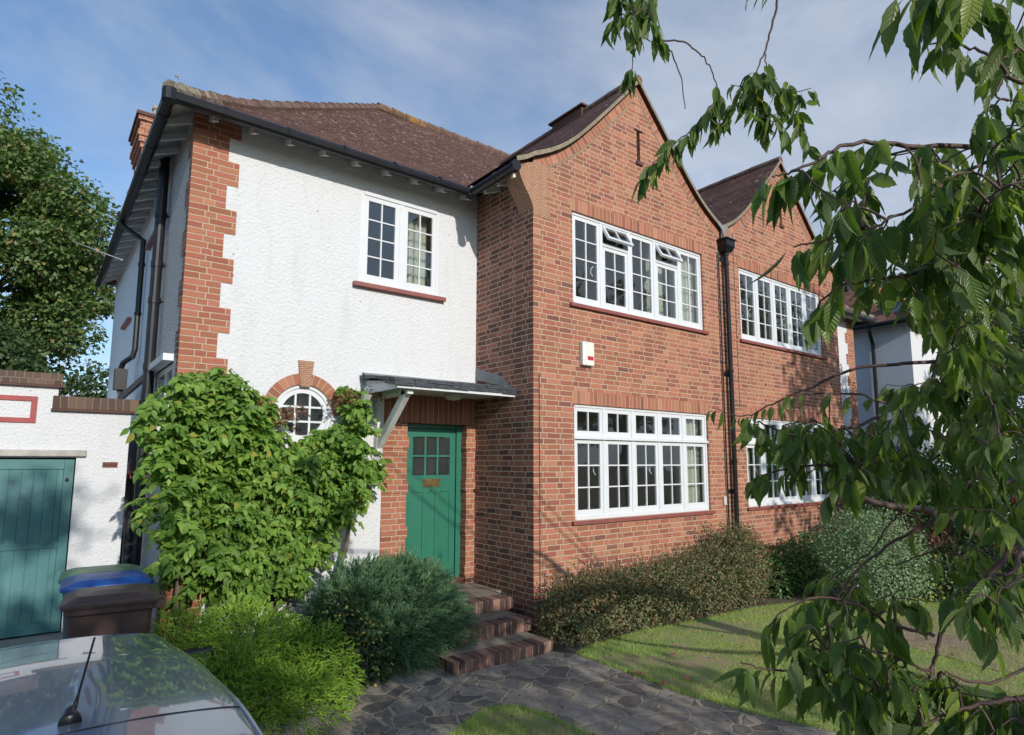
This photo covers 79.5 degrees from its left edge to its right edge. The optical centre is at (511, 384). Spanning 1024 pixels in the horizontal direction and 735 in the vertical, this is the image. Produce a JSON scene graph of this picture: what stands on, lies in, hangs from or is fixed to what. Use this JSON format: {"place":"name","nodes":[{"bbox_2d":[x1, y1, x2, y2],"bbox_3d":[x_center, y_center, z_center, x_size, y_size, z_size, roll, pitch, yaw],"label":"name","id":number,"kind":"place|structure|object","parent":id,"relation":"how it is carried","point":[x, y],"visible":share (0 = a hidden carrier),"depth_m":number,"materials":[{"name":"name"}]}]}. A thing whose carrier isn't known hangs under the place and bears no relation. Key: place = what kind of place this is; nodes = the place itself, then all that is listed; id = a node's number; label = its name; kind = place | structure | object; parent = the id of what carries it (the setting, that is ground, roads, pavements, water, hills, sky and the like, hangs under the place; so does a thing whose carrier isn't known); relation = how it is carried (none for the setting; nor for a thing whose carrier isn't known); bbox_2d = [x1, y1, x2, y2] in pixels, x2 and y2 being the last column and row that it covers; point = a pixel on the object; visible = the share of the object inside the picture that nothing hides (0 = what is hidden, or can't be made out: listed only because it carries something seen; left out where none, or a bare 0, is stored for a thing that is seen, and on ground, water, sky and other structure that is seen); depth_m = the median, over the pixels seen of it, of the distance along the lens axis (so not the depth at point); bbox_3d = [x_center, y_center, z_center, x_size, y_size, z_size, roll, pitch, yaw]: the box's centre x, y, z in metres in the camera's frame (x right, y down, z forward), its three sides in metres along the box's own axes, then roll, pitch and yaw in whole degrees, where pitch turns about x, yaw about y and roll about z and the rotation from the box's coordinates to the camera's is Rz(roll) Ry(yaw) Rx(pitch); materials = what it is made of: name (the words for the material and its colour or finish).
{"place":"outdoors","nodes":[
{"label":"outdoors","id":0,"kind":"place"},
{"bbox_2d":[0,632,62,648],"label":"driveway","id":1,"kind":"structure","parent":0,"point":[27,640],"depth_m":6.52,"materials":[{"name":"concrete"}]},
{"bbox_2d":[58,564,143,638],"bbox_3d":[-3.618,2.091,5.417,0.644,0.946,0.530,5,-8,-33],"label":"wheelie bin","id":2,"kind":"object","parent":1,"relation":"on","point":[89,569],"visible":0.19,"depth_m":5.38,"materials":[{"name":"black plastic"}]},
{"bbox_2d":[59,570,155,633],"bbox_3d":[-3.277,2.029,4.964,0.644,0.982,0.530,5,-8,-33],"label":"wheelie bin","id":3,"kind":"object","parent":1,"relation":"on","point":[74,582],"visible":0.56,"depth_m":4.88,"materials":[{"name":"blue plastic"}]},
{"bbox_2d":[59,583,165,638],"bbox_3d":[-2.930,2.016,4.496,0.644,1.034,0.530,4,-8,-31],"label":"wheelie bin","id":4,"kind":"object","parent":1,"relation":"on","point":[111,609],"visible":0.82,"depth_m":4.36,"materials":[{"name":"black plastic"}]},
{"bbox_2d":[0,633,263,734],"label":"parked car","id":5,"kind":"object","parent":1,"relation":"on","point":[132,684],"visible":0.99,"depth_m":2.35,"materials":[{"name":"silver paint"}]},
{"bbox_2d":[0,504,1023,693],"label":"ground","id":6,"kind":"structure","parent":0,"point":[563,648],"depth_m":7.56,"materials":[{"name":"soil"}]},
{"bbox_2d":[0,312,108,397],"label":"broadleaf tree","id":7,"kind":"object","parent":6,"relation":"on","point":[13,347],"visible":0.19,"depth_m":16.61,"materials":[{"name":"green plant"}]},
{"bbox_2d":[0,71,120,372],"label":"broadleaf tree","id":8,"kind":"object","parent":6,"relation":"on","point":[51,275],"visible":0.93,"depth_m":18.46,"materials":[{"name":"green plant"}]},
{"bbox_2d":[0,370,140,638],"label":"garage","id":9,"kind":"structure","parent":6,"relation":"on","point":[63,465],"depth_m":6.88,"materials":[{"name":"paint"}]},
{"bbox_2d":[0,459,74,638],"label":"garage door","id":10,"kind":"structure","parent":9,"relation":"in","point":[35,494],"depth_m":6.76,"materials":[{"name":"teal paint"}]},
{"bbox_2d":[119,367,392,652],"bbox_3d":[-2.338,1.253,6.099,2.719,2.831,0.906,6,-9,-37],"label":"climbing plant","id":11,"kind":"object","parent":6,"relation":"on","point":[246,534],"visible":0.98,"depth_m":5.87,"materials":[{"name":"green plant"}]},
{"bbox_2d":[150,592,366,734],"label":"juniper bush","id":12,"kind":"object","parent":6,"relation":"on","point":[285,673],"visible":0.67,"depth_m":4.75,"materials":[{"name":"green plant"}]},
{"bbox_2d":[234,649,410,693],"bbox_3d":[-1.632,2.558,5.452,1.573,0.140,0.158,6,-9,-37],"label":"brick edging","id":13,"kind":"object","parent":6,"relation":"on","point":[324,674],"visible":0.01,"depth_m":5.40,"materials":[{"name":"brown brick"}]},
{"bbox_2d":[302,584,400,687],"bbox_3d":[-1.446,2.177,5.377,0.865,0.848,0.663,-3,-8,24],"label":"variegated shrub","id":14,"kind":"object","parent":6,"relation":"on","point":[360,631],"visible":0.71,"depth_m":5.28,"materials":[{"name":"green plant"}]},
{"bbox_2d":[290,544,485,682],"bbox_3d":[-1.221,2.163,6.019,2.010,1.121,1.581,6,-9,-37],"label":"juniper bush","id":15,"kind":"object","parent":6,"relation":"on","point":[415,607],"visible":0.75,"depth_m":5.77,"materials":[{"name":"green plant"}]},
{"bbox_2d":[94,74,740,651],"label":"semi detached house","id":16,"kind":"structure","parent":6,"relation":"on","point":[526,340],"depth_m":7.68,"materials":[{"name":"red brick"}]},
{"bbox_2d":[73,241,121,259],"bbox_3d":[-21.915,-7.188,29.721,0.014,16.757,55.210,6,-9,-38],"label":"overhead cable","id":17,"kind":"object","parent":16,"relation":"attached to","point":[100,251],"visible":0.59,"depth_m":9.51,"materials":[{"name":"black rubber"}]},
{"bbox_2d":[144,353,173,478],"bbox_3d":[-3.814,0.384,6.651,0.180,1.280,1.250,6,-9,-37],"label":"window","id":18,"kind":"structure","parent":16,"relation":"in","point":[165,359],"depth_m":6.67,"materials":[{"name":"white paint"}]},
{"bbox_2d":[266,360,341,442],"bbox_3d":[-2.295,0.196,6.760,0.890,0.903,0.130,6,-9,-37],"label":"window","id":19,"kind":"structure","parent":16,"relation":"in","point":[307,396],"depth_m":6.76,"materials":[{"name":"white paint"}]},
{"bbox_2d":[352,190,445,301],"bbox_3d":[-1.428,-1.693,7.728,1.244,1.198,0.306,6,-9,-37],"label":"window","id":20,"kind":"structure","parent":16,"relation":"in","point":[409,245],"depth_m":7.70,"materials":[{"name":"white paint"}]},
{"bbox_2d":[405,428,455,577],"bbox_3d":[-1.024,1.489,7.724,0.705,1.857,0.063,6,-9,-37],"label":"door","id":21,"kind":"structure","parent":16,"relation":"in","point":[430,497],"depth_m":7.74,"materials":[{"name":"green paint"}]},
{"bbox_2d":[570,212,708,334],"bbox_3d":[1.773,-1.480,8.720,2.856,1.260,0.427,6,-9,-37],"label":"window","id":22,"kind":"structure","parent":16,"relation":"in","point":[680,265],"depth_m":8.75,"materials":[{"name":"white paint"}]},
{"bbox_2d":[572,404,715,525],"bbox_3d":[1.784,1.076,8.382,2.856,1.460,0.281,6,-9,-37],"label":"window","id":23,"kind":"structure","parent":16,"relation":"in","point":[685,440],"depth_m":8.35,"materials":[{"name":"white paint"}]},
{"bbox_2d":[428,583,552,675],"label":"front steps","id":24,"kind":"structure","parent":6,"relation":"on","point":[507,637],"depth_m":6.20,"materials":[{"name":"brick"}]},
{"bbox_2d":[524,514,783,648],"bbox_3d":[1.944,2.369,7.806,4.502,1.332,1.454,6,-9,-37],"label":"cotoneaster hedge","id":25,"kind":"object","parent":6,"relation":"on","point":[727,574],"visible":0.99,"depth_m":7.31,"materials":[{"name":"green plant"}]},
{"bbox_2d":[751,529,868,598],"bbox_3d":[4.615,2.712,9.599,3.081,0.917,1.130,6,-9,-37],"label":"dark green shrub","id":26,"kind":"object","parent":6,"relation":"on","point":[785,557],"visible":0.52,"depth_m":9.00,"materials":[{"name":"green plant"}]},
{"bbox_2d":[600,0,1023,734],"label":"cherry tree","id":27,"kind":"object","parent":6,"relation":"on","point":[962,226],"visible":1,"depth_m":1.67,"materials":[{"name":"green plant"}]},
{"bbox_2d":[871,517,959,587],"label":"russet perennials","id":28,"kind":"object","parent":6,"relation":"on","point":[932,539],"visible":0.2,"depth_m":9.49,"materials":[{"name":"green plant"}]},
{"bbox_2d":[849,441,1009,569],"bbox_3d":[7.085,2.119,10.791,3.024,2.408,1.896,2,-7,-15],"label":"leafy shrub","id":29,"kind":"object","parent":6,"relation":"on","point":[930,501],"visible":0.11,"depth_m":10.41,"materials":[{"name":"green plant"}]},
{"bbox_2d":[849,444,1023,559],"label":"hedge","id":30,"kind":"object","parent":6,"relation":"on","point":[1002,498],"visible":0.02,"depth_m":12.65,"materials":[{"name":"green plant"}]},
{"bbox_2d":[874,528,1023,602],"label":"bed shrub","id":31,"kind":"object","parent":6,"relation":"on","point":[948,583],"visible":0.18,"depth_m":8.52,"materials":[{"name":"green plant"}]},
{"bbox_2d":[932,272,1023,456],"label":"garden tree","id":32,"kind":"object","parent":6,"relation":"on","point":[1014,337],"visible":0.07,"depth_m":10.95,"materials":[{"name":"green plant"}]},
{"bbox_2d":[0,0,1023,457],"label":"sky","id":33,"kind":"structure","parent":0,"point":[495,74],"materials":[{"name":"blue"}]},
{"bbox_2d":[447,702,601,734],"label":"lawn","id":34,"kind":"structure","parent":0,"point":[535,717],"depth_m":4.44,"materials":[{"name":"green plant"}]},
{"bbox_2d":[247,651,836,734],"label":"path","id":35,"kind":"structure","parent":0,"point":[573,682],"depth_m":4.82,"materials":[{"name":"grey stone"}]},
{"bbox_2d":[307,603,1003,734],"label":"fallen leaves","id":36,"kind":"object","parent":35,"relation":"on","point":[561,707],"visible":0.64,"depth_m":4.93,"materials":[{"name":"brown plant"}]},
{"bbox_2d":[697,156,875,580],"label":"semi detached house","id":37,"kind":"structure","parent":0,"point":[773,309],"depth_m":10.82,"materials":[{"name":"red brick"}]},
{"bbox_2d":[738,268,826,359],"bbox_3d":[4.747,-1.194,10.968,2.856,1.260,0.281,6,-9,-37],"label":"window","id":38,"kind":"structure","parent":37,"relation":"in","point":[752,337],"depth_m":10.87,"materials":[{"name":"white paint"}]},
{"bbox_2d":[745,418,829,510],"bbox_3d":[4.740,1.364,10.651,2.856,1.460,0.281,6,-9,-37],"label":"window","id":39,"kind":"structure","parent":37,"relation":"in","point":[760,467],"depth_m":10.41,"materials":[{"name":"white paint"}]},
{"bbox_2d":[575,595,1023,734],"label":"lawn","id":40,"kind":"structure","parent":0,"point":[688,665],"depth_m":5.84,"materials":[{"name":"green plant"}]},
{"bbox_2d":[805,504,940,607],"bbox_3d":[4.908,2.290,8.332,1.554,1.389,1.579,6,-9,-37],"label":"round bush","id":41,"kind":"object","parent":40,"relation":"on","point":[846,556],"visible":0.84,"depth_m":8.14,"materials":[{"name":"green plant"}]},
{"bbox_2d":[879,606,1023,671],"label":"bare soil","id":42,"kind":"structure","parent":40,"relation":"on","point":[945,643],"depth_m":6.38,"materials":[{"name":"brown soil"}]},
{"bbox_2d":[1004,496,1022,582],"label":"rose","id":43,"kind":"object","parent":40,"relation":"on","point":[1014,500],"visible":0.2,"depth_m":8.34,"materials":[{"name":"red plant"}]},
{"bbox_2d":[871,268,908,297],"bbox_3d":[16.903,0.052,29.121,8.590,10.994,8.886,6,-9,-37],"label":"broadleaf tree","id":44,"kind":"object","parent":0,"point":[889,279],"visible":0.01,"depth_m":26.91,"materials":[{"name":"green plant"}]},
{"bbox_2d":[833,266,1010,528],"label":"neighbouring house","id":45,"kind":"structure","parent":0,"point":[878,342],"depth_m":17.46,"materials":[{"name":"paint"}]}
]}

